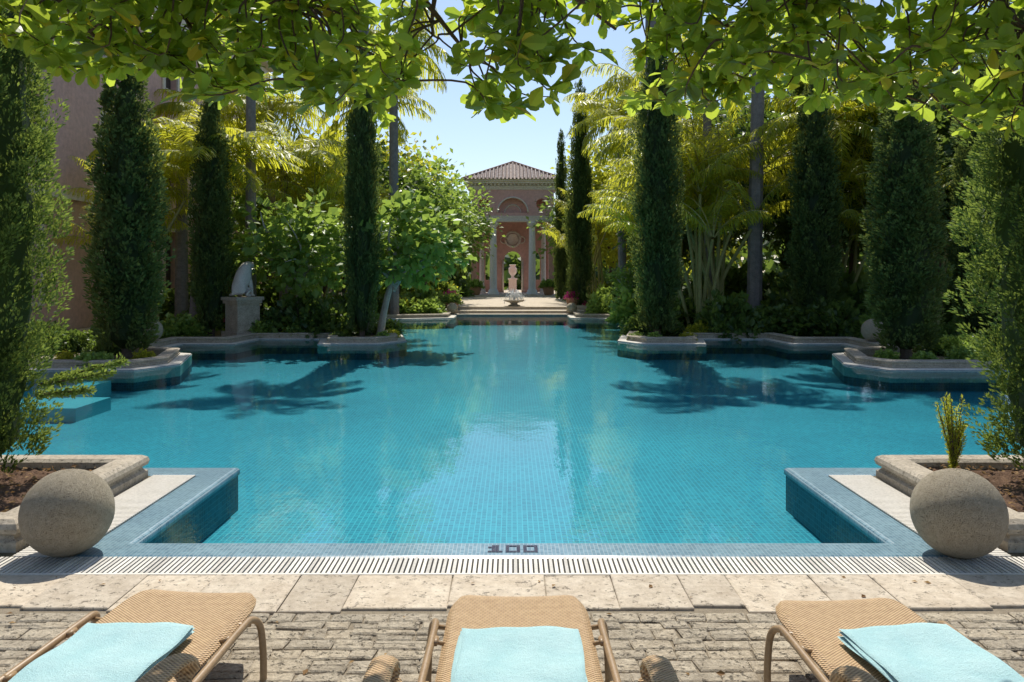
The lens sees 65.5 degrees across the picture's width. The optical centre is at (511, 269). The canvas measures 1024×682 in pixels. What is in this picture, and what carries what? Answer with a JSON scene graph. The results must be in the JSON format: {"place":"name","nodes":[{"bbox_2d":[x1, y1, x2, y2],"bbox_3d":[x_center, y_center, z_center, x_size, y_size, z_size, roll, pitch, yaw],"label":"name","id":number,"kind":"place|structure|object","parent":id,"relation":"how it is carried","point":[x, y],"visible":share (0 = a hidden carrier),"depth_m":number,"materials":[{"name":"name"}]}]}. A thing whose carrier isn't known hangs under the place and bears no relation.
{"place":"outdoors","nodes":[
{"label":"outdoors","id":0,"kind":"place"},
{"bbox_2d":[461,161,555,293],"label":"garden pavilion","id":1,"kind":"structure","parent":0,"point":[517,191],"depth_m":54.09,"materials":[{"name":"pink stucco"},{"name":"roof tile"},{"name":"stone"}]},
{"bbox_2d":[0,578,1023,681],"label":"brick paving","id":2,"kind":"structure","parent":0,"point":[702,644],"depth_m":4.24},
{"bbox_2d":[0,589,266,681],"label":"sun lounger","id":3,"kind":"object","parent":2,"relation":"on","point":[153,635],"visible":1,"depth_m":3.49,"materials":[{"name":"wicker"}]},
{"bbox_2d":[0,0,616,133],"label":"overhanging tree","id":4,"kind":"object","parent":2,"relation":"on","point":[169,47],"visible":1,"depth_m":3.83,"materials":[{"name":"green plant"}]},
{"bbox_2d":[0,574,1023,613],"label":"stone paving slabs","id":5,"kind":"structure","parent":2,"relation":"on","point":[330,594],"depth_m":4.92,"materials":[{"name":"stone"}]},
{"bbox_2d":[362,595,678,681],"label":"sun lounger","id":6,"kind":"object","parent":2,"relation":"on","point":[518,638],"visible":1,"depth_m":3.42,"materials":[{"name":"wicker"}]},
{"bbox_2d":[484,0,1023,141],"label":"overhanging tree","id":7,"kind":"object","parent":2,"relation":"on","point":[953,34],"visible":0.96,"depth_m":3.96,"materials":[{"name":"green plant"}]},
{"bbox_2d":[764,598,1023,681],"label":"sun lounger","id":8,"kind":"object","parent":2,"relation":"on","point":[876,640],"visible":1,"depth_m":3.44,"materials":[{"name":"wicker"}]},
{"bbox_2d":[0,274,1023,577],"bbox_3d":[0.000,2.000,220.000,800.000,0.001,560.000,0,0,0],"label":"ground","id":9,"kind":"structure","parent":0,"point":[218,332],"depth_m":17.09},
{"bbox_2d":[29,321,81,354],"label":"shrub","id":10,"kind":"object","parent":9,"relation":"on","point":[66,339],"visible":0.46,"depth_m":18.86,"materials":[{"name":"green plant"}]},
{"bbox_2d":[0,455,149,552],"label":"garden planter","id":11,"kind":"object","parent":9,"relation":"on","point":[118,474],"visible":0.59,"depth_m":7.19,"materials":[{"name":"stone"}]},
{"bbox_2d":[0,5,74,473],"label":"cypress tree","id":12,"kind":"object","parent":11,"relation":"on","point":[23,142],"visible":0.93,"depth_m":6.81,"materials":[{"name":"plant"}]},
{"bbox_2d":[33,352,130,399],"bbox_3d":[-3.712,0.905,6.775,0.814,0.396,0.461,0,0,0],"label":"cypress side branch","id":13,"kind":"object","parent":12,"relation":"attached to","point":[102,369],"visible":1,"depth_m":6.83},
{"bbox_2d":[64,329,93,352],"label":"shrub","id":14,"kind":"object","parent":9,"relation":"on","point":[84,338],"visible":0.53,"depth_m":19.06,"materials":[{"name":"green plant"}]},
{"bbox_2d":[81,337,121,355],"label":"shrub","id":15,"kind":"object","parent":9,"relation":"on","point":[94,346],"visible":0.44,"depth_m":18.43,"materials":[{"name":"green plant"}]},
{"bbox_2d":[78,55,175,358],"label":"cypress tree","id":16,"kind":"object","parent":9,"relation":"on","point":[125,272],"visible":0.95,"depth_m":17.56,"materials":[{"name":"green plant"}]},
{"bbox_2d":[40,155,244,320],"bbox_3d":[-11.581,-0.793,25.022,6.757,5.807,4.778,0,0,16],"label":"clumping palm","id":17,"kind":"object","parent":9,"relation":"on","point":[171,194],"visible":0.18,"depth_m":25.09,"materials":[{"name":"green plant"}]},
{"bbox_2d":[25,0,264,329],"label":"walls","id":18,"kind":"structure","parent":9,"relation":"on","point":[76,132],"depth_m":26.70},
{"bbox_2d":[26,77,245,297],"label":"windows","id":19,"kind":"structure","parent":18,"relation":"attached to","point":[168,86],"depth_m":34.43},
{"bbox_2d":[28,6,273,305],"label":"cornice and frames","id":20,"kind":"structure","parent":18,"relation":"attached to","point":[266,69],"depth_m":33.20,"materials":[{"name":"beige stone"}]},
{"bbox_2d":[147,284,189,320],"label":"shrub","id":21,"kind":"object","parent":9,"relation":"on","point":[167,301],"visible":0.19,"depth_m":29.90,"materials":[{"name":"green plant"}]},
{"bbox_2d":[83,108,267,316],"bbox_3d":[-11.121,-1.590,27.203,5.334,7.318,4.936,0,0,17],"label":"palm tree","id":22,"kind":"object","parent":9,"relation":"on","point":[181,303],"visible":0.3,"depth_m":26.81,"materials":[{"name":"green plant"}]},
{"bbox_2d":[159,312,212,338],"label":"shrub","id":23,"kind":"object","parent":9,"relation":"on","point":[183,325],"visible":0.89,"depth_m":23.02,"materials":[{"name":"green plant"}]},
{"bbox_2d":[147,87,262,142],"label":"palm tree","id":24,"kind":"object","parent":9,"relation":"on","point":[177,107],"visible":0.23,"depth_m":32.33,"materials":[{"name":"green plant"}]},
{"bbox_2d":[185,90,237,336],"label":"cypress tree","id":25,"kind":"object","parent":9,"relation":"on","point":[210,271],"visible":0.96,"depth_m":23.31,"materials":[{"name":"green plant"}]},
{"bbox_2d":[188,232,260,296],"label":"fig tree","id":26,"kind":"object","parent":9,"relation":"on","point":[241,257],"visible":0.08,"depth_m":28.05,"materials":[{"name":"green plant"}]},
{"bbox_2d":[147,119,308,319],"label":"palm tree","id":27,"kind":"object","parent":9,"relation":"on","point":[239,147],"visible":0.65,"depth_m":24.57,"materials":[{"name":"green plant"}]},
{"bbox_2d":[27,312,455,382],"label":"planter kerb","id":28,"kind":"structure","parent":9,"relation":"on","point":[165,352],"depth_m":20.49,"materials":[{"name":"stone"}]},
{"bbox_2d":[221,261,263,336],"bbox_3d":[-7.950,0.881,23.500,0.820,2.238,0.920,0,0,38],"label":"lion statue","id":29,"kind":"object","parent":9,"relation":"on","point":[242,313],"visible":1,"depth_m":23.28,"materials":[{"name":"stone"}]},
{"bbox_2d":[192,132,305,290],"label":"garden tree","id":30,"kind":"object","parent":9,"relation":"on","point":[238,200],"visible":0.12,"depth_m":34.55,"materials":[{"name":"green plant"}]},
{"bbox_2d":[245,18,256,295],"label":"palm tree","id":31,"kind":"object","parent":9,"relation":"on","point":[250,124],"visible":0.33,"depth_m":25.41,"materials":[{"name":"grey plant"}]},
{"bbox_2d":[199,72,333,279],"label":"palm tree","id":32,"kind":"object","parent":9,"relation":"on","point":[277,107],"visible":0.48,"depth_m":31.72,"materials":[{"name":"green plant"}]},
{"bbox_2d":[256,278,304,312],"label":"shrub","id":33,"kind":"object","parent":9,"relation":"on","point":[261,292],"visible":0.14,"depth_m":30.19,"materials":[{"name":"green plant"}]},
{"bbox_2d":[231,121,346,300],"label":"palm tree","id":34,"kind":"object","parent":9,"relation":"on","point":[304,150],"visible":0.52,"depth_m":28.82,"materials":[{"name":"green plant"}]},
{"bbox_2d":[262,290,329,337],"bbox_3d":[-6.479,1.395,24.202,2.277,1.595,2.440,0,0,-16],"label":"shrub","id":35,"kind":"object","parent":9,"relation":"on","point":[291,308],"visible":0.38,"depth_m":23.68,"materials":[{"name":"green plant"}]},
{"bbox_2d":[225,187,380,309],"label":"fig tree","id":36,"kind":"object","parent":9,"relation":"on","point":[292,237],"visible":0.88,"depth_m":23.92,"materials":[{"name":"green plant"}]},
{"bbox_2d":[226,137,391,300],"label":"clumping palm","id":37,"kind":"object","parent":9,"relation":"on","point":[331,189],"visible":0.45,"depth_m":28.72,"materials":[{"name":"green plant"}]},
{"bbox_2d":[241,115,388,300],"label":"garden tree","id":38,"kind":"object","parent":9,"relation":"on","point":[337,117],"visible":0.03,"depth_m":34.48,"materials":[{"name":"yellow plant"}]},
{"bbox_2d":[291,296,358,338],"bbox_3d":[-5.565,1.508,23.818,2.253,1.404,2.082,0,0,33],"label":"shrub","id":39,"kind":"object","parent":9,"relation":"on","point":[331,309],"visible":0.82,"depth_m":23.34,"materials":[{"name":"green plant"}]},
{"bbox_2d":[277,163,398,294],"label":"garden tree","id":40,"kind":"object","parent":9,"relation":"on","point":[344,290],"visible":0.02,"depth_m":30.68,"materials":[{"name":"green plant"}]},
{"bbox_2d":[339,31,383,336],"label":"cypress tree","id":41,"kind":"object","parent":9,"relation":"on","point":[362,247],"visible":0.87,"depth_m":22.37,"materials":[{"name":"green plant"}]},
{"bbox_2d":[319,82,436,148],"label":"palm tree","id":42,"kind":"object","parent":9,"relation":"on","point":[336,126],"visible":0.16,"depth_m":36.90,"materials":[{"name":"green plant"}]},
{"bbox_2d":[309,126,449,248],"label":"garden tree","id":43,"kind":"object","parent":9,"relation":"on","point":[403,184],"visible":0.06,"depth_m":37.40,"materials":[{"name":"green plant"}]},
{"bbox_2d":[337,0,451,314],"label":"palm tree","id":44,"kind":"object","parent":9,"relation":"on","point":[393,307],"visible":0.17,"depth_m":32.85,"materials":[{"name":"green plant"}]},
{"bbox_2d":[331,185,477,334],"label":"fig tree","id":45,"kind":"object","parent":9,"relation":"on","point":[410,238],"visible":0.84,"depth_m":23.24,"materials":[{"name":"green plant"}]},
{"bbox_2d":[387,296,422,314],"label":"shrub","id":46,"kind":"object","parent":9,"relation":"on","point":[412,307],"visible":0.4,"depth_m":33.50,"materials":[{"name":"green plant"}]},
{"bbox_2d":[401,288,443,302],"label":"shrub","id":47,"kind":"object","parent":9,"relation":"on","point":[417,291],"visible":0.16,"depth_m":36.73,"materials":[{"name":"green plant"}]},
{"bbox_2d":[375,130,472,293],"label":"garden tree","id":48,"kind":"object","parent":9,"relation":"on","point":[408,154],"visible":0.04,"depth_m":43.56,"materials":[{"name":"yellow plant"}]},
{"bbox_2d":[416,296,446,313],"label":"shrub","id":49,"kind":"object","parent":9,"relation":"on","point":[430,306],"visible":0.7,"depth_m":33.93,"materials":[{"name":"green plant"}]},
{"bbox_2d":[380,148,491,289],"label":"garden tree","id":50,"kind":"object","parent":9,"relation":"on","point":[442,203],"visible":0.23,"depth_m":39.43,"materials":[{"name":"green plant"}]},
{"bbox_2d":[435,265,475,296],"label":"shrub","id":51,"kind":"object","parent":9,"relation":"on","point":[464,282],"visible":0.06,"depth_m":49.65,"materials":[{"name":"green plant"}]},
{"bbox_2d":[434,164,513,284],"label":"garden tree","id":52,"kind":"object","parent":9,"relation":"on","point":[481,230],"visible":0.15,"depth_m":49.50,"materials":[{"name":"green plant"}]},
{"bbox_2d":[73,468,947,558],"bbox_3d":[0.000,2.028,6.757,21.000,0.084,2.514,0,0,0],"label":"mosaic coping","id":53,"kind":"object","parent":9,"relation":"on","point":[134,536],"visible":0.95,"depth_m":5.73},
{"bbox_2d":[0,475,1023,576],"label":"drainage grating","id":54,"kind":"object","parent":9,"relation":"on","point":[885,498],"visible":0.77,"depth_m":5.37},
{"bbox_2d":[18,469,114,557],"bbox_3d":[-3.100,1.695,5.559,0.591,0.592,0.591,0,0,0],"label":"stone sphere","id":55,"kind":"object","parent":54,"relation":"on","point":[66,513],"visible":1,"depth_m":5.36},
{"bbox_2d":[909,468,1008,559],"bbox_3d":[3.091,1.688,5.520,0.601,0.602,0.601,0,0,-25],"label":"stone sphere","id":56,"kind":"object","parent":54,"relation":"on","point":[958,513],"visible":1,"depth_m":5.32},
{"bbox_2d":[2,315,1023,542],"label":"swimming pool basin","id":57,"kind":"object","parent":9,"relation":"in","point":[497,452],"visible":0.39,"depth_m":11.07,"materials":[{"name":"tile"}]},
{"bbox_2d":[20,381,110,421],"bbox_3d":[0.000,2.264,13.750,20.900,0.309,2.700,0,0,0],"label":"pool ledge","id":58,"kind":"object","parent":57,"relation":"on","point":[80,407],"visible":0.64,"depth_m":13.26,"materials":[{"name":"tile"}]},
{"bbox_2d":[444,290,586,314],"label":"terrace steps","id":59,"kind":"structure","parent":9,"relation":"on","point":[486,303],"depth_m":36.42,"materials":[{"name":"stone"}]},
{"bbox_2d":[552,128,569,298],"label":"cypress tree","id":60,"kind":"object","parent":9,"relation":"on","point":[560,260],"visible":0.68,"depth_m":45.80,"materials":[{"name":"green plant"}]},
{"bbox_2d":[526,172,609,279],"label":"garden tree","id":61,"kind":"object","parent":9,"relation":"on","point":[552,215],"visible":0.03,"depth_m":51.70,"materials":[{"name":"green plant"}]},
{"bbox_2d":[540,178,617,294],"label":"clumping palm","id":62,"kind":"object","parent":9,"relation":"on","point":[600,239],"visible":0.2,"depth_m":40.96,"materials":[{"name":"green plant"}]},
{"bbox_2d":[561,78,597,304],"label":"cypress tree","id":63,"kind":"object","parent":9,"relation":"on","point":[579,245],"visible":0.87,"depth_m":37.71,"materials":[{"name":"green plant"}]},
{"bbox_2d":[541,127,633,281],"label":"garden tree","id":64,"kind":"object","parent":9,"relation":"on","point":[599,179],"visible":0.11,"depth_m":45.21,"materials":[{"name":"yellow plant"}]},
{"bbox_2d":[562,84,641,297],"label":"palm tree","id":65,"kind":"object","parent":9,"relation":"on","point":[598,109],"visible":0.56,"depth_m":34.99,"materials":[{"name":"green plant"}]},
{"bbox_2d":[606,258,642,295],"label":"shrub","id":66,"kind":"object","parent":9,"relation":"on","point":[625,279],"visible":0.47,"depth_m":31.76,"materials":[{"name":"green plant"}]},
{"bbox_2d":[605,286,644,322],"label":"shrub","id":67,"kind":"object","parent":9,"relation":"on","point":[625,305],"visible":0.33,"depth_m":29.75,"materials":[{"name":"green plant"}]},
{"bbox_2d":[618,314,651,335],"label":"shrub","id":68,"kind":"object","parent":9,"relation":"on","point":[623,328],"visible":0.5,"depth_m":24.12,"materials":[{"name":"green plant"}]},
{"bbox_2d":[581,46,690,244],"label":"palm tree","id":69,"kind":"object","parent":9,"relation":"on","point":[609,87],"visible":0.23,"depth_m":37.71,"materials":[{"name":"green plant"}]},
{"bbox_2d":[592,152,690,271],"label":"garden tree","id":70,"kind":"object","parent":9,"relation":"on","point":[613,233],"visible":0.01,"depth_m":39.73,"materials":[{"name":"green plant"}]},
{"bbox_2d":[581,103,714,165],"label":"palm tree","id":71,"kind":"object","parent":9,"relation":"on","point":[611,147],"visible":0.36,"depth_m":30.90,"materials":[{"name":"green plant"}]},
{"bbox_2d":[626,26,686,334],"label":"cypress tree","id":72,"kind":"object","parent":9,"relation":"on","point":[657,210],"visible":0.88,"depth_m":22.47,"materials":[{"name":"green plant"}]},
{"bbox_2d":[576,121,748,299],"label":"clumping palm","id":73,"kind":"object","parent":9,"relation":"on","point":[626,195],"visible":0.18,"depth_m":27.92,"materials":[{"name":"green plant"}]},
{"bbox_2d":[330,230,999,291],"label":"distant trees","id":74,"kind":"object","parent":9,"relation":"on","point":[512,258],"visible":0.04,"depth_m":69.60,"materials":[{"name":"green plant"}]},
{"bbox_2d":[598,164,744,267],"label":"garden tree","id":75,"kind":"object","parent":9,"relation":"on","point":[685,250],"visible":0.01,"depth_m":33.35,"materials":[{"name":"green plant"}]},
{"bbox_2d":[668,296,706,326],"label":"shrub","id":76,"kind":"object","parent":9,"relation":"on","point":[681,306],"visible":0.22,"depth_m":26.37,"materials":[{"name":"green plant"}]},
{"bbox_2d":[589,130,801,328],"bbox_3d":[6.514,-1.234,26.030,7.824,6.724,5.533,0,0,0],"label":"clumping palm","id":77,"kind":"object","parent":9,"relation":"on","point":[698,216],"visible":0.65,"depth_m":25.61,"materials":[{"name":"green plant"}]},
{"bbox_2d":[617,93,774,258],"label":"garden tree","id":78,"kind":"object","parent":9,"relation":"on","point":[733,136],"visible":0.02,"depth_m":35.20,"materials":[{"name":"green plant"}]},
{"bbox_2d":[595,100,799,306],"bbox_3d":[6.989,-1.675,27.236,8.891,7.641,6.288,0,0,-41],"label":"clumping palm","id":79,"kind":"object","parent":9,"relation":"on","point":[699,149],"visible":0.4,"depth_m":26.14,"materials":[{"name":"green plant"}]},
{"bbox_2d":[627,21,785,295],"bbox_3d":[6.992,-3.421,28.450,5.565,11.063,4.587,0,0,-27],"label":"palm tree","id":80,"kind":"object","parent":9,"relation":"on","point":[683,64],"visible":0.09,"depth_m":28.80,"materials":[{"name":"green plant"}]},
{"bbox_2d":[684,260,747,307],"bbox_3d":[8.492,0.950,31.349,3.672,2.771,3.935,0,0,-20],"label":"shrub","id":81,"kind":"object","parent":9,"relation":"on","point":[738,272],"visible":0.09,"depth_m":30.60,"materials":[{"name":"green plant"}]},
{"bbox_2d":[692,288,768,339],"bbox_3d":[6.492,1.375,23.781,2.174,1.648,2.329,0,0,0],"label":"shrub","id":82,"kind":"object","parent":9,"relation":"on","point":[714,315],"visible":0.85,"depth_m":23.27,"materials":[{"name":"green plant"}]},
{"bbox_2d":[747,41,764,307],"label":"palm tree","id":83,"kind":"object","parent":9,"relation":"on","point":[754,265],"visible":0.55,"depth_m":25.80,"materials":[{"name":"grey bark"}]},
{"bbox_2d":[737,270,780,301],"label":"shrub","id":84,"kind":"object","parent":9,"relation":"on","point":[767,277],"visible":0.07,"depth_m":30.29,"materials":[{"name":"green plant"}]},
{"bbox_2d":[712,76,858,259],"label":"garden tree","id":85,"kind":"object","parent":9,"relation":"on","point":[768,114],"visible":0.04,"depth_m":31.40,"materials":[{"name":"green plant"}]},
{"bbox_2d":[568,312,1009,382],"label":"planter kerb","id":86,"kind":"structure","parent":9,"relation":"on","point":[858,352],"depth_m":16.86,"materials":[{"name":"stone"}]},
{"bbox_2d":[861,319,884,341],"bbox_3d":[9.250,1.560,20.401,0.581,0.582,0.581,0,0,10],"label":"stone sphere","id":87,"kind":"object","parent":86,"relation":"on","point":[868,328],"visible":0.61,"depth_m":20.23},
{"bbox_2d":[774,80,807,291],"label":"cypress tree","id":88,"kind":"object","parent":9,"relation":"on","point":[799,90],"visible":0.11,"depth_m":29.89,"materials":[{"name":"green plant"}]},
{"bbox_2d":[766,304,831,336],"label":"shrub","id":89,"kind":"object","parent":9,"relation":"on","point":[802,326],"visible":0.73,"depth_m":23.35,"materials":[{"name":"green plant"}]},
{"bbox_2d":[760,269,867,312],"bbox_3d":[9.672,1.044,25.856,3.871,2.523,3.612,0,0,-25],"label":"shrub","id":90,"kind":"object","parent":9,"relation":"on","point":[777,295],"visible":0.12,"depth_m":25.50,"materials":[{"name":"green plant"}]},
{"bbox_2d":[782,83,848,315],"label":"cypress tree","id":91,"kind":"object","parent":9,"relation":"on","point":[814,258],"visible":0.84,"depth_m":23.85,"materials":[{"name":"green plant"}]},
{"bbox_2d":[749,82,894,246],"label":"palm tree","id":92,"kind":"object","parent":9,"relation":"on","point":[842,126],"visible":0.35,"depth_m":25.24,"materials":[{"name":"green plant"}]},
{"bbox_2d":[801,295,871,338],"bbox_3d":[9.466,1.463,23.320,2.001,1.417,2.144,0,0,-14],"label":"shrub","id":93,"kind":"object","parent":9,"relation":"on","point":[836,317],"visible":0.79,"depth_m":22.89,"materials":[{"name":"green plant"}]},
{"bbox_2d":[730,121,949,282],"bbox_3d":[10.767,-1.234,26.500,5.533,6.724,7.824,0,0,-25],"label":"clumping palm","id":94,"kind":"object","parent":9,"relation":"on","point":[850,166],"visible":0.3,"depth_m":25.33,"materials":[{"name":"green plant"}]},
{"bbox_2d":[763,66,936,273],"bbox_3d":[12.161,-2.446,28.197,7.963,9.271,7.371,0,0,44],"label":"garden tree","id":95,"kind":"object","parent":9,"relation":"on","point":[851,252],"visible":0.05,"depth_m":28.09,"materials":[{"name":"green plant"}]},
{"bbox_2d":[835,263,878,314],"bbox_3d":[10.759,1.064,26.270,3.621,2.603,3.969,0,0,27],"label":"shrub","id":96,"kind":"object","parent":9,"relation":"on","point":[862,280],"visible":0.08,"depth_m":25.44,"materials":[{"name":"green plant"}]},
{"bbox_2d":[827,53,975,153],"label":"palm tree","id":97,"kind":"object","parent":9,"relation":"on","point":[840,65],"visible":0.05,"depth_m":25.89,"materials":[{"name":"green plant"}]},
{"bbox_2d":[849,154,964,324],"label":"clumping palm","id":98,"kind":"object","parent":9,"relation":"on","point":[947,229],"visible":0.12,"depth_m":23.62,"materials":[{"name":"green plant"}]},
{"bbox_2d":[858,73,955,358],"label":"cypress tree","id":99,"kind":"object","parent":9,"relation":"on","point":[899,298],"visible":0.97,"depth_m":17.55,"materials":[{"name":"green plant"}]},
{"bbox_2d":[839,68,1004,317],"bbox_3d":[13.142,-2.179,25.127,7.494,8.726,6.937,0,0,-27],"label":"garden tree","id":100,"kind":"object","parent":9,"relation":"on","point":[942,126],"visible":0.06,"depth_m":24.14,"materials":[{"name":"green plant"}]},
{"bbox_2d":[874,455,1023,552],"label":"garden planter","id":101,"kind":"object","parent":9,"relation":"on","point":[905,474],"visible":0.56,"depth_m":7.21,"materials":[{"name":"stone"}]},
{"bbox_2d":[933,392,967,467],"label":"young conifer","id":102,"kind":"object","parent":101,"relation":"on","point":[954,437],"visible":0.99,"depth_m":7.22,"materials":[{"name":"plant"}]},
{"bbox_2d":[941,0,1023,468],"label":"cypress tree","id":103,"kind":"object","parent":101,"relation":"in","point":[1004,163],"visible":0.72,"depth_m":6.89,"materials":[{"name":"green plant"}]},
{"bbox_2d":[931,334,971,356],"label":"shrub","id":104,"kind":"object","parent":9,"relation":"on","point":[948,343],"visible":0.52,"depth_m":18.38,"materials":[{"name":"green plant"}]},
{"bbox_2d":[945,345,979,358],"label":"shrub","id":105,"kind":"object","parent":9,"relation":"on","point":[961,352],"visible":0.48,"depth_m":16.80,"materials":[{"name":"green plant"}]},
{"bbox_2d":[940,49,1003,334],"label":"cypress tree","id":106,"kind":"object","parent":9,"relation":"on","point":[960,168],"visible":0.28,"depth_m":21.35,"materials":[{"name":"green plant"}]},
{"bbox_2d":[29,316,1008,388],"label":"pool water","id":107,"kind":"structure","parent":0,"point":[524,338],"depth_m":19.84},
{"bbox_2d":[256,0,1011,272],"label":"sky","id":108,"kind":"structure","parent":0,"point":[477,142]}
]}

